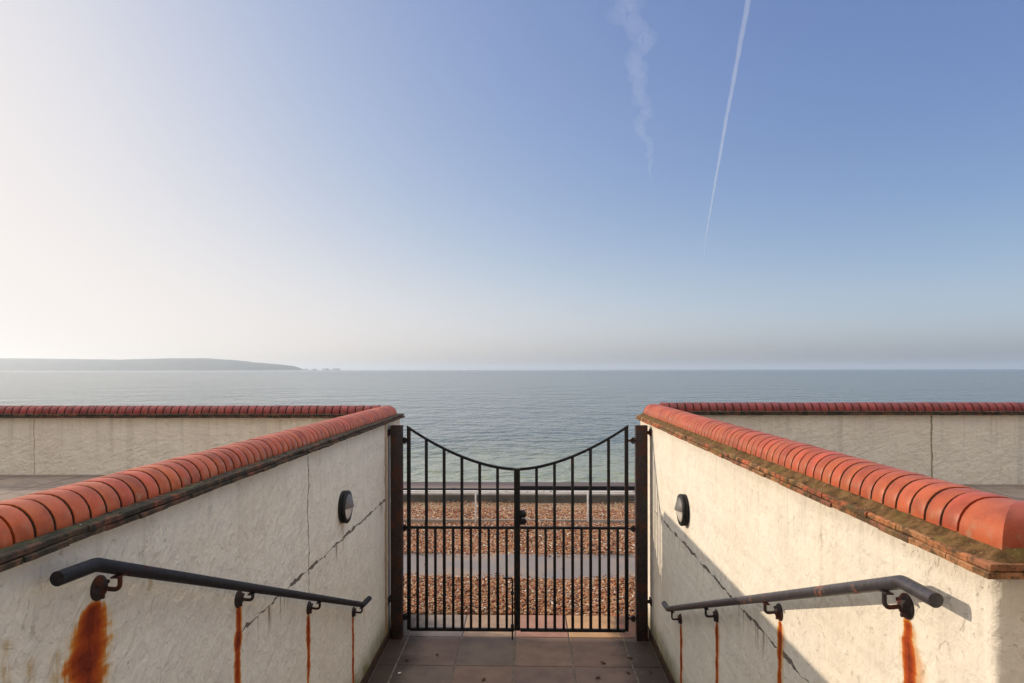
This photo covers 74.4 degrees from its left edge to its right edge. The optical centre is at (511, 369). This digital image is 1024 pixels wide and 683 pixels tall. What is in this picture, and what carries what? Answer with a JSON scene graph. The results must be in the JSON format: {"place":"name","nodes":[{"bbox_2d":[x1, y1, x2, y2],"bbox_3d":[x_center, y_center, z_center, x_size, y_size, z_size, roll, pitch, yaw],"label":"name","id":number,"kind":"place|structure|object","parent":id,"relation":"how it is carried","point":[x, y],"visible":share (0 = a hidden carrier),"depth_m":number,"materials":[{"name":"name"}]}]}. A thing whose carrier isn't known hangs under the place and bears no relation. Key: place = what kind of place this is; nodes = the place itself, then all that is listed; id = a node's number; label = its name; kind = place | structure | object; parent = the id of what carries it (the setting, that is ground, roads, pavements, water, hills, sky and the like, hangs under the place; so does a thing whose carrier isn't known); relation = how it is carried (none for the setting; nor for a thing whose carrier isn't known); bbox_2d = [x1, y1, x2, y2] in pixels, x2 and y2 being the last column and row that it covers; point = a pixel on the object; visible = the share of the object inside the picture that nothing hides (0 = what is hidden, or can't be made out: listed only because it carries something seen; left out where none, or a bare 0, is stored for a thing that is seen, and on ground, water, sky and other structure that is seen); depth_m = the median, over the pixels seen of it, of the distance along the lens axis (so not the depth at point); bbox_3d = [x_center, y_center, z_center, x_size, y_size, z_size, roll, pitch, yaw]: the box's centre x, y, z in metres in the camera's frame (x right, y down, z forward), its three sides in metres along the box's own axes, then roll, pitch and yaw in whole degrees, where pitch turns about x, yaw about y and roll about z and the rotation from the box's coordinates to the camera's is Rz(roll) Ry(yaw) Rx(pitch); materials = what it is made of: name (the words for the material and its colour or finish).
{"place":"outdoors","nodes":[
{"label":"outdoors","id":0,"kind":"place"},
{"bbox_2d":[0,358,302,370],"bbox_3d":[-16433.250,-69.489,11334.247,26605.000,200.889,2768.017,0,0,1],"label":"headland","id":1,"kind":"structure","parent":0,"point":[162,364],"depth_m":9805.39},
{"bbox_2d":[0,369,1023,481],"bbox_3d":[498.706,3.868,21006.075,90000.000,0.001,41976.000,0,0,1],"label":"sea","id":2,"kind":"structure","parent":0,"point":[516,418],"depth_m":124.44,"materials":[{"name":"liquid"}]},
{"bbox_2d":[0,0,1023,369],"label":"sky","id":3,"kind":"structure","parent":0,"point":[303,184],"materials":[{"name":"blue"}]},
{"bbox_2d":[368,614,667,682],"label":"pavement","id":4,"kind":"structure","parent":0,"point":[542,657],"depth_m":5.78,"materials":[{"name":"brown tile"}]},
{"bbox_2d":[0,406,404,682],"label":"side wall","id":5,"kind":"structure","parent":4,"relation":"on","point":[261,510],"depth_m":2.77,"materials":[{"name":"white paint"}]},
{"bbox_2d":[50,558,371,616],"bbox_3d":[-1.151,1.158,3.431,0.090,1.282,3.399,0,0,1],"label":"handrail","id":6,"kind":"object","parent":5,"relation":"attached to","point":[99,588],"visible":1,"depth_m":2.23,"materials":[{"name":"metal"}]},
{"bbox_2d":[338,490,353,522],"bbox_3d":[-1.127,0.940,4.628,0.083,0.224,0.224,0,0,1],"label":"wall lamp","id":7,"kind":"object","parent":5,"relation":"attached to","point":[345,505],"visible":1,"depth_m":4.56,"materials":[{"name":"black metal"}]},
{"bbox_2d":[387,425,403,638],"bbox_3d":[-1.063,1.481,6.168,0.126,1.942,0.122,0,0,1],"label":"gate post","id":8,"kind":"object","parent":4,"relation":"on","point":[396,596],"visible":1,"depth_m":6.13,"materials":[{"name":"metal"}]},
{"bbox_2d":[402,426,519,639],"bbox_3d":[-0.465,1.480,6.148,1.072,1.941,0.062,0,0,1],"label":"gate leaf","id":9,"kind":"object","parent":8,"relation":"attached to","point":[515,626],"visible":1,"depth_m":6.15,"materials":[{"name":"black paint"}]},
{"bbox_2d":[634,425,651,640],"bbox_3d":[1.188,1.477,6.115,0.137,1.942,0.122,0,0,1],"label":"gate post","id":10,"kind":"object","parent":4,"relation":"on","point":[642,432],"visible":1,"depth_m":6.07,"materials":[{"name":"metal"}]},
{"bbox_2d":[517,425,635,632],"bbox_3d":[0.584,1.442,6.116,1.074,1.881,0.084,0,0,1],"label":"gate leaf","id":11,"kind":"object","parent":10,"relation":"attached to","point":[590,528],"visible":1,"depth_m":6.12,"materials":[{"name":"black paint"}]},
{"bbox_2d":[636,404,1023,682],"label":"side wall","id":12,"kind":"structure","parent":4,"relation":"on","point":[770,513],"depth_m":2.62,"materials":[{"name":"white paint"}]},
{"bbox_2d":[675,494,689,525],"bbox_3d":[1.187,0.987,4.753,0.083,0.224,0.224,0,0,1],"label":"wall lamp","id":13,"kind":"object","parent":12,"relation":"attached to","point":[682,508],"visible":1,"depth_m":4.68,"materials":[{"name":"metal"}]},
{"bbox_2d":[662,575,943,623],"bbox_3d":[1.154,1.211,3.462,0.090,1.280,3.466,0,0,1],"label":"handrail","id":14,"kind":"object","parent":12,"relation":"attached to","point":[904,605],"visible":1,"depth_m":2.21,"materials":[{"name":"black metal"}]},
{"bbox_2d":[403,482,634,615],"bbox_3d":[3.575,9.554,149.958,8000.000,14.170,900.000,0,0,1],"label":"ground","id":15,"kind":"structure","parent":0,"point":[465,485],"depth_m":12.21,"materials":[{"name":"brown gravel"}]},
{"bbox_2d":[0,475,1023,500],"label":"terrace","id":16,"kind":"structure","parent":15,"relation":"on","point":[13,486],"depth_m":6.10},
{"bbox_2d":[0,405,380,474],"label":"terrace wall","id":17,"kind":"structure","parent":16,"relation":"on","point":[72,440],"depth_m":6.54,"materials":[{"name":"white paint"}]},
{"bbox_2d":[659,402,1023,483],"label":"terrace wall","id":18,"kind":"structure","parent":16,"relation":"on","point":[968,442],"depth_m":6.36,"materials":[{"name":"white paint"}]},
{"bbox_2d":[403,501,634,615],"bbox_3d":[0.032,2.455,9.627,8.837,0.084,5.772,0,0,1],"label":"shingle","id":19,"kind":"object","parent":15,"relation":"on","point":[508,513],"visible":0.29,"depth_m":9.19,"materials":[{"name":"brown gravel"}]},
{"bbox_2d":[403,490,634,502],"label":"sea wall","id":20,"kind":"structure","parent":15,"relation":"on","point":[529,497],"depth_m":12.56,"materials":[{"name":"concrete"}]},
{"bbox_2d":[403,490,634,523],"bbox_3d":[0.311,2.245,10.864,13.100,0.600,0.083,0,0,1],"label":"fence","id":21,"kind":"object","parent":15,"relation":"on","point":[500,520],"visible":0.15,"depth_m":10.85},
{"bbox_2d":[403,486,634,490],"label":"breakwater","id":22,"kind":"object","parent":15,"relation":"on","point":[594,488],"visible":0.11,"depth_m":22.38,"materials":[{"name":"grey concrete"}]},
{"bbox_2d":[404,553,634,579],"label":"path","id":23,"kind":"structure","parent":0,"point":[531,565],"depth_m":8.51,"materials":[{"name":"grey concrete"}]}
]}

